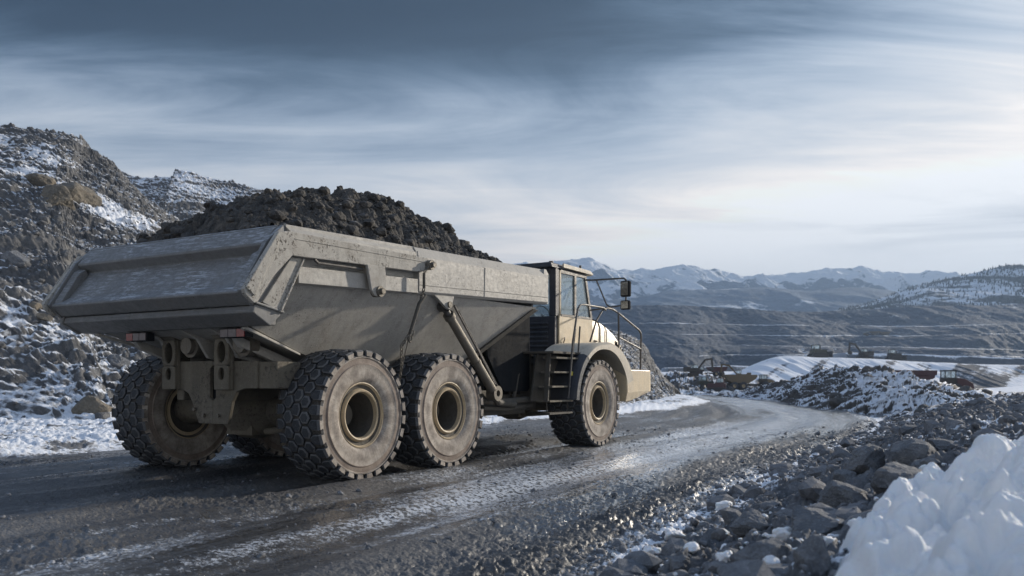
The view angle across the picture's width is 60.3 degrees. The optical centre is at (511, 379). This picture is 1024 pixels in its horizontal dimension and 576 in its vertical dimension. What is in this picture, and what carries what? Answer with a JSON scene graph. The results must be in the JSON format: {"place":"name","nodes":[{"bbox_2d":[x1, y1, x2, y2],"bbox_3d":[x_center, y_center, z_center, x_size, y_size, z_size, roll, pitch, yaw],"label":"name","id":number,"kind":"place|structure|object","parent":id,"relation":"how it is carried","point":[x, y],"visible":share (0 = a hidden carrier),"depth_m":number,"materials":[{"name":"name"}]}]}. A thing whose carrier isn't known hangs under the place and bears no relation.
{"place":"outdoors","nodes":[
{"label":"outdoors","id":0,"kind":"place"},
{"bbox_2d":[122,168,263,220],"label":"hillside beyond","id":1,"kind":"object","parent":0,"point":[181,195],"visible":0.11,"depth_m":96.83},
{"bbox_2d":[0,122,680,419],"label":"hillside","id":2,"kind":"structure","parent":0,"point":[18,313],"depth_m":39.26,"materials":[{"name":"grey stone"}]},
{"bbox_2d":[1,250,29,265],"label":"boulder","id":3,"kind":"object","parent":2,"relation":"on","point":[14,256],"visible":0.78,"depth_m":36.42,"materials":[{"name":"grey stone"}]},
{"bbox_2d":[29,301,42,311],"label":"boulder","id":4,"kind":"object","parent":2,"relation":"on","point":[36,306],"visible":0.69,"depth_m":33.48,"materials":[{"name":"grey stone"}]},
{"bbox_2d":[23,173,55,186],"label":"boulder","id":5,"kind":"object","parent":2,"relation":"on","point":[37,179],"visible":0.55,"depth_m":47.84,"materials":[{"name":"stone"}]},
{"bbox_2d":[36,313,52,321],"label":"boulder","id":6,"kind":"object","parent":2,"relation":"on","point":[44,317],"visible":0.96,"depth_m":33.16,"materials":[{"name":"grey stone"}]},
{"bbox_2d":[40,184,74,209],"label":"boulder","id":7,"kind":"object","parent":2,"relation":"on","point":[57,194],"visible":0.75,"depth_m":46.38,"materials":[{"name":"brown stone"}]},
{"bbox_2d":[61,182,101,206],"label":"boulder","id":8,"kind":"object","parent":2,"relation":"on","point":[79,193],"visible":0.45,"depth_m":48.72,"materials":[{"name":"brown stone"}]},
{"bbox_2d":[71,395,112,414],"bbox_3d":[-12.940,0.924,27.251,1.132,0.879,0.790,0,0,-12],"label":"boulder","id":9,"kind":"object","parent":2,"relation":"on","point":[90,404],"visible":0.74,"depth_m":26.95,"materials":[{"name":"grey stone"}]},
{"bbox_2d":[107,354,130,367],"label":"boulder","id":10,"kind":"object","parent":2,"relation":"on","point":[116,360],"visible":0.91,"depth_m":32.07,"materials":[{"name":"grey stone"}]},
{"bbox_2d":[0,130,661,418],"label":"hillside stones","id":11,"kind":"object","parent":2,"relation":"on","point":[45,220],"visible":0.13,"depth_m":39.13,"materials":[{"name":"grey stone"}]},
{"bbox_2d":[0,394,876,575],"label":"road","id":12,"kind":"structure","parent":0,"point":[407,552],"depth_m":10.07,"materials":[{"name":"grey gravel"}]},
{"bbox_2d":[42,224,650,480],"bbox_3d":[-1.451,-0.600,17.378,4.660,4.059,13.557,0,0,32],"label":"dump truck","id":13,"kind":"object","parent":12,"relation":"on","point":[322,354],"visible":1,"depth_m":12.90,"materials":[{"name":"paint"}]},
{"bbox_2d":[136,185,501,261],"bbox_3d":[-2.916,-2.567,15.053,3.877,1.573,6.372,0,0,32],"label":"rubble load","id":14,"kind":"object","parent":13,"relation":"in","point":[365,214],"visible":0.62,"depth_m":13.38},
{"bbox_2d":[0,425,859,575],"bbox_3d":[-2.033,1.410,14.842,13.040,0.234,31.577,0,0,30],"label":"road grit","id":15,"kind":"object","parent":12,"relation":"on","point":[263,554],"visible":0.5,"depth_m":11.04,"materials":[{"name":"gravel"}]},
{"bbox_2d":[445,536,454,540],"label":"boulder","id":16,"kind":"object","parent":12,"relation":"on","point":[450,538],"visible":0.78,"depth_m":7.72,"materials":[{"name":"grey stone"}]},
{"bbox_2d":[0,371,1023,575],"bbox_3d":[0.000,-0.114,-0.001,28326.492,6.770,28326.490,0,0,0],"label":"ground","id":17,"kind":"structure","parent":0,"point":[30,437],"depth_m":11.62,"materials":[{"name":"white snow"}]},
{"bbox_2d":[643,545,661,554],"bbox_3d":[1.090,1.343,6.918,0.164,0.089,0.132,0,0,37],"label":"snow clump","id":18,"kind":"object","parent":17,"relation":"on","point":[650,549],"visible":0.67,"depth_m":6.89,"materials":[{"name":"white snow"}]},
{"bbox_2d":[664,527,685,540],"bbox_3d":[1.391,1.350,7.655,0.207,0.133,0.151,0,0,-24],"label":"snow clump","id":19,"kind":"object","parent":17,"relation":"on","point":[671,532],"visible":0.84,"depth_m":7.61,"materials":[{"name":"white snow"}]},
{"bbox_2d":[670,553,689,571],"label":"boulder","id":20,"kind":"object","parent":17,"relation":"on","point":[682,562],"visible":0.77,"depth_m":5.62,"materials":[{"name":"grey stone"}]},
{"bbox_2d":[662,370,758,393],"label":"rubble mound","id":21,"kind":"object","parent":17,"relation":"on","point":[683,383],"visible":0.41,"depth_m":142.43,"materials":[{"name":"grey stone"}]},
{"bbox_2d":[683,358,713,375],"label":"excavator","id":22,"kind":"object","parent":21,"relation":"on","point":[693,371],"visible":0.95,"depth_m":147.42,"materials":[{"name":"metal"}]},
{"bbox_2d":[697,376,713,388],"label":"bulldozer","id":23,"kind":"object","parent":21,"relation":"on","point":[704,382],"visible":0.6,"depth_m":139.47,"materials":[{"name":"metal"}]},
{"bbox_2d":[697,367,727,375],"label":"dump truck","id":24,"kind":"object","parent":21,"relation":"on","point":[716,371],"visible":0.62,"depth_m":157.32,"materials":[{"name":"red paint"}]},
{"bbox_2d":[702,378,727,391],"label":"bulldozer","id":25,"kind":"object","parent":21,"relation":"on","point":[717,386],"visible":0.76,"depth_m":133.41,"materials":[{"name":"metal"}]},
{"bbox_2d":[720,364,750,375],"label":"excavator","id":26,"kind":"object","parent":21,"relation":"on","point":[721,373],"visible":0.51,"depth_m":150.30,"materials":[{"name":"metal"}]},
{"bbox_2d":[722,375,774,389],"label":"dump truck","id":27,"kind":"object","parent":21,"relation":"on","point":[738,382],"visible":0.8,"depth_m":136.07,"materials":[{"name":"yellow paint"}]},
{"bbox_2d":[715,501,732,510],"bbox_3d":[2.208,1.320,9.224,0.171,0.107,0.176,0,0,29],"label":"snow clump","id":28,"kind":"object","parent":17,"relation":"on","point":[721,505],"visible":0.69,"depth_m":9.18,"materials":[{"name":"white snow"}]},
{"bbox_2d":[472,393,1023,575],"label":"gravel","id":29,"kind":"structure","parent":17,"relation":"on","point":[638,563],"depth_m":7.95,"materials":[{"name":"grey gravel"}]},
{"bbox_2d":[715,550,732,561],"bbox_3d":[1.300,1.087,5.355,0.126,0.112,0.144,0,0,0],"label":"snow clump","id":30,"kind":"object","parent":29,"relation":"on","point":[723,556],"visible":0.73,"depth_m":5.31,"materials":[{"name":"white snow"}]},
{"bbox_2d":[729,509,768,535],"bbox_3d":[1.836,1.097,6.693,0.258,0.204,0.281,0,0,-43],"label":"boulder","id":31,"kind":"object","parent":17,"relation":"on","point":[744,523],"visible":0.69,"depth_m":6.65,"materials":[{"name":"grey stone"}]},
{"bbox_2d":[729,537,790,561],"bbox_3d":[1.493,1.079,5.203,0.350,0.280,0.251,0,0,-33],"label":"boulder","id":32,"kind":"object","parent":17,"relation":"on","point":[763,548],"visible":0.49,"depth_m":5.14,"materials":[{"name":"grey stone"}]},
{"bbox_2d":[611,463,946,575],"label":"snow crumbs","id":33,"kind":"object","parent":17,"relation":"on","point":[693,547],"visible":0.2,"depth_m":5.81,"materials":[{"name":"white snow"}]},
{"bbox_2d":[771,526,791,541],"bbox_3d":[1.851,1.053,5.933,0.172,0.140,0.196,0,0,37],"label":"snow clump","id":34,"kind":"object","parent":17,"relation":"on","point":[782,534],"visible":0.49,"depth_m":5.88,"materials":[{"name":"white snow"}]},
{"bbox_2d":[792,534,831,575],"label":"boulder","id":35,"kind":"object","parent":17,"relation":"on","point":[811,552],"visible":0.9,"depth_m":4.53,"materials":[{"name":"grey stone"}]},
{"bbox_2d":[791,505,843,535],"bbox_3d":[2.001,0.988,5.865,0.424,0.267,0.386,0,0,-37],"label":"boulder","id":36,"kind":"object","parent":17,"relation":"on","point":[817,520],"visible":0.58,"depth_m":5.79,"materials":[{"name":"grey stone"}]},
{"bbox_2d":[818,480,869,506],"bbox_3d":[2.619,0.924,6.961,0.483,0.258,0.448,0,0,36],"label":"boulder","id":37,"kind":"object","parent":17,"relation":"on","point":[834,493],"visible":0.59,"depth_m":6.83,"materials":[{"name":"grey stone"}]},
{"bbox_2d":[832,469,856,481],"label":"boulder","id":38,"kind":"object","parent":17,"relation":"on","point":[842,475],"visible":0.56,"depth_m":8.16,"materials":[{"name":"grey stone"}]},
{"bbox_2d":[677,364,1015,417],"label":"rubble bank","id":39,"kind":"structure","parent":17,"relation":"on","point":[904,381],"depth_m":41.74,"materials":[{"name":"grey stone"}]},
{"bbox_2d":[761,366,1010,413],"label":"bank stones","id":40,"kind":"object","parent":39,"relation":"on","point":[833,401],"visible":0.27,"depth_m":41.85,"materials":[{"name":"grey stone"}]},
{"bbox_2d":[844,444,884,474],"bbox_3d":[3.328,0.795,8.358,0.430,0.374,0.332,0,0,-35],"label":"boulder","id":41,"kind":"object","parent":17,"relation":"on","point":[863,459],"visible":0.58,"depth_m":8.22,"materials":[{"name":"grey stone"}]},
{"bbox_2d":[870,461,921,494],"bbox_3d":[2.932,0.790,6.617,0.462,0.329,0.564,0,0,42],"label":"boulder","id":42,"kind":"object","parent":17,"relation":"on","point":[886,475],"visible":0.53,"depth_m":6.54,"materials":[{"name":"grey stone"}]},
{"bbox_2d":[890,438,935,464],"bbox_3d":[3.752,0.692,8.216,0.437,0.300,0.594,0,0,37],"label":"boulder","id":43,"kind":"object","parent":17,"relation":"on","point":[906,452],"visible":0.63,"depth_m":8.00,"materials":[{"name":"grey stone"}]},
{"bbox_2d":[835,433,1023,575],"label":"snow mound","id":44,"kind":"object","parent":17,"relation":"on","point":[962,514],"visible":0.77,"depth_m":4.07,"materials":[{"name":"white snow"}]},
{"bbox_2d":[894,370,973,388],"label":"dump truck","id":45,"kind":"object","parent":17,"relation":"on","point":[931,374],"visible":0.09,"depth_m":102.06,"materials":[{"name":"red paint"}]},
{"bbox_2d":[926,438,958,451],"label":"boulder","id":46,"kind":"object","parent":17,"relation":"on","point":[938,444],"visible":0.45,"depth_m":8.33,"materials":[{"name":"grey stone"}]},
{"bbox_2d":[0,0,1023,275],"label":"sky","id":47,"kind":"structure","parent":0,"point":[740,137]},
{"bbox_2d":[534,287,897,315],"bbox_3d":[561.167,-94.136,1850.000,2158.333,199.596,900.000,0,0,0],"label":"foothill","id":48,"kind":"structure","parent":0,"point":[780,299],"depth_m":1751.86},
{"bbox_2d":[514,257,960,306],"bbox_3d":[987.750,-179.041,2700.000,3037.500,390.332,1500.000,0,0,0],"label":"mountain range","id":49,"kind":"structure","parent":0,"point":[681,277],"depth_m":2401.09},
{"bbox_2d":[561,304,1023,370],"bbox_3d":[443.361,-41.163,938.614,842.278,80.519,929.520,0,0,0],"label":"pit wall","id":50,"kind":"structure","parent":0,"point":[680,336],"depth_m":753.56,"materials":[{"name":"grey stone"}]},
{"bbox_2d":[661,365,748,371],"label":"pit shelf","id":51,"kind":"object","parent":50,"relation":"attached to","point":[680,369],"visible":0.21,"depth_m":417.94,"materials":[{"name":"grey stone"}]},
{"bbox_2d":[863,331,880,335],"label":"dump truck","id":52,"kind":"object","parent":50,"relation":"on","point":[873,333],"visible":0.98,"depth_m":710.27,"materials":[{"name":"yellow paint"}]},
{"bbox_2d":[876,332,889,335],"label":"dump truck","id":53,"kind":"object","parent":50,"relation":"on","point":[884,333],"visible":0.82,"depth_m":710.27,"materials":[{"name":"yellow paint"}]},
{"bbox_2d":[828,353,1023,364],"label":"pit shelf","id":54,"kind":"object","parent":50,"relation":"attached to","point":[965,359],"visible":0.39,"depth_m":377.83,"materials":[{"name":"grey stone"}]},
{"bbox_2d":[729,356,1023,388],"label":"snow","id":55,"kind":"structure","parent":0,"point":[779,368],"depth_m":228.04,"materials":[{"name":"white snow"}]},
{"bbox_2d":[807,345,832,357],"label":"bulldozer","id":56,"kind":"object","parent":55,"relation":"on","point":[818,352],"visible":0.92,"depth_m":260.96,"materials":[{"name":"metal"}]},
{"bbox_2d":[847,342,873,358],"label":"excavator","id":57,"kind":"object","parent":55,"relation":"on","point":[865,353],"visible":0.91,"depth_m":260.92,"materials":[{"name":"metal"}]},
{"bbox_2d":[885,350,906,359],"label":"bulldozer","id":58,"kind":"object","parent":55,"relation":"on","point":[894,355],"visible":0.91,"depth_m":255.23,"materials":[{"name":"metal"}]},
{"bbox_2d":[835,264,1023,310],"bbox_3d":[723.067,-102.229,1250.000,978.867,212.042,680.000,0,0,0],"label":"wooded ridge","id":59,"kind":"structure","parent":0,"point":[953,299],"depth_m":1140.35,"materials":[{"name":"white snow"}]},
{"bbox_2d":[838,264,1023,310],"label":"conifer forest","id":60,"kind":"object","parent":59,"relation":"on","point":[888,303],"visible":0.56,"depth_m":1173.38,"materials":[{"name":"green plant"}]}
]}

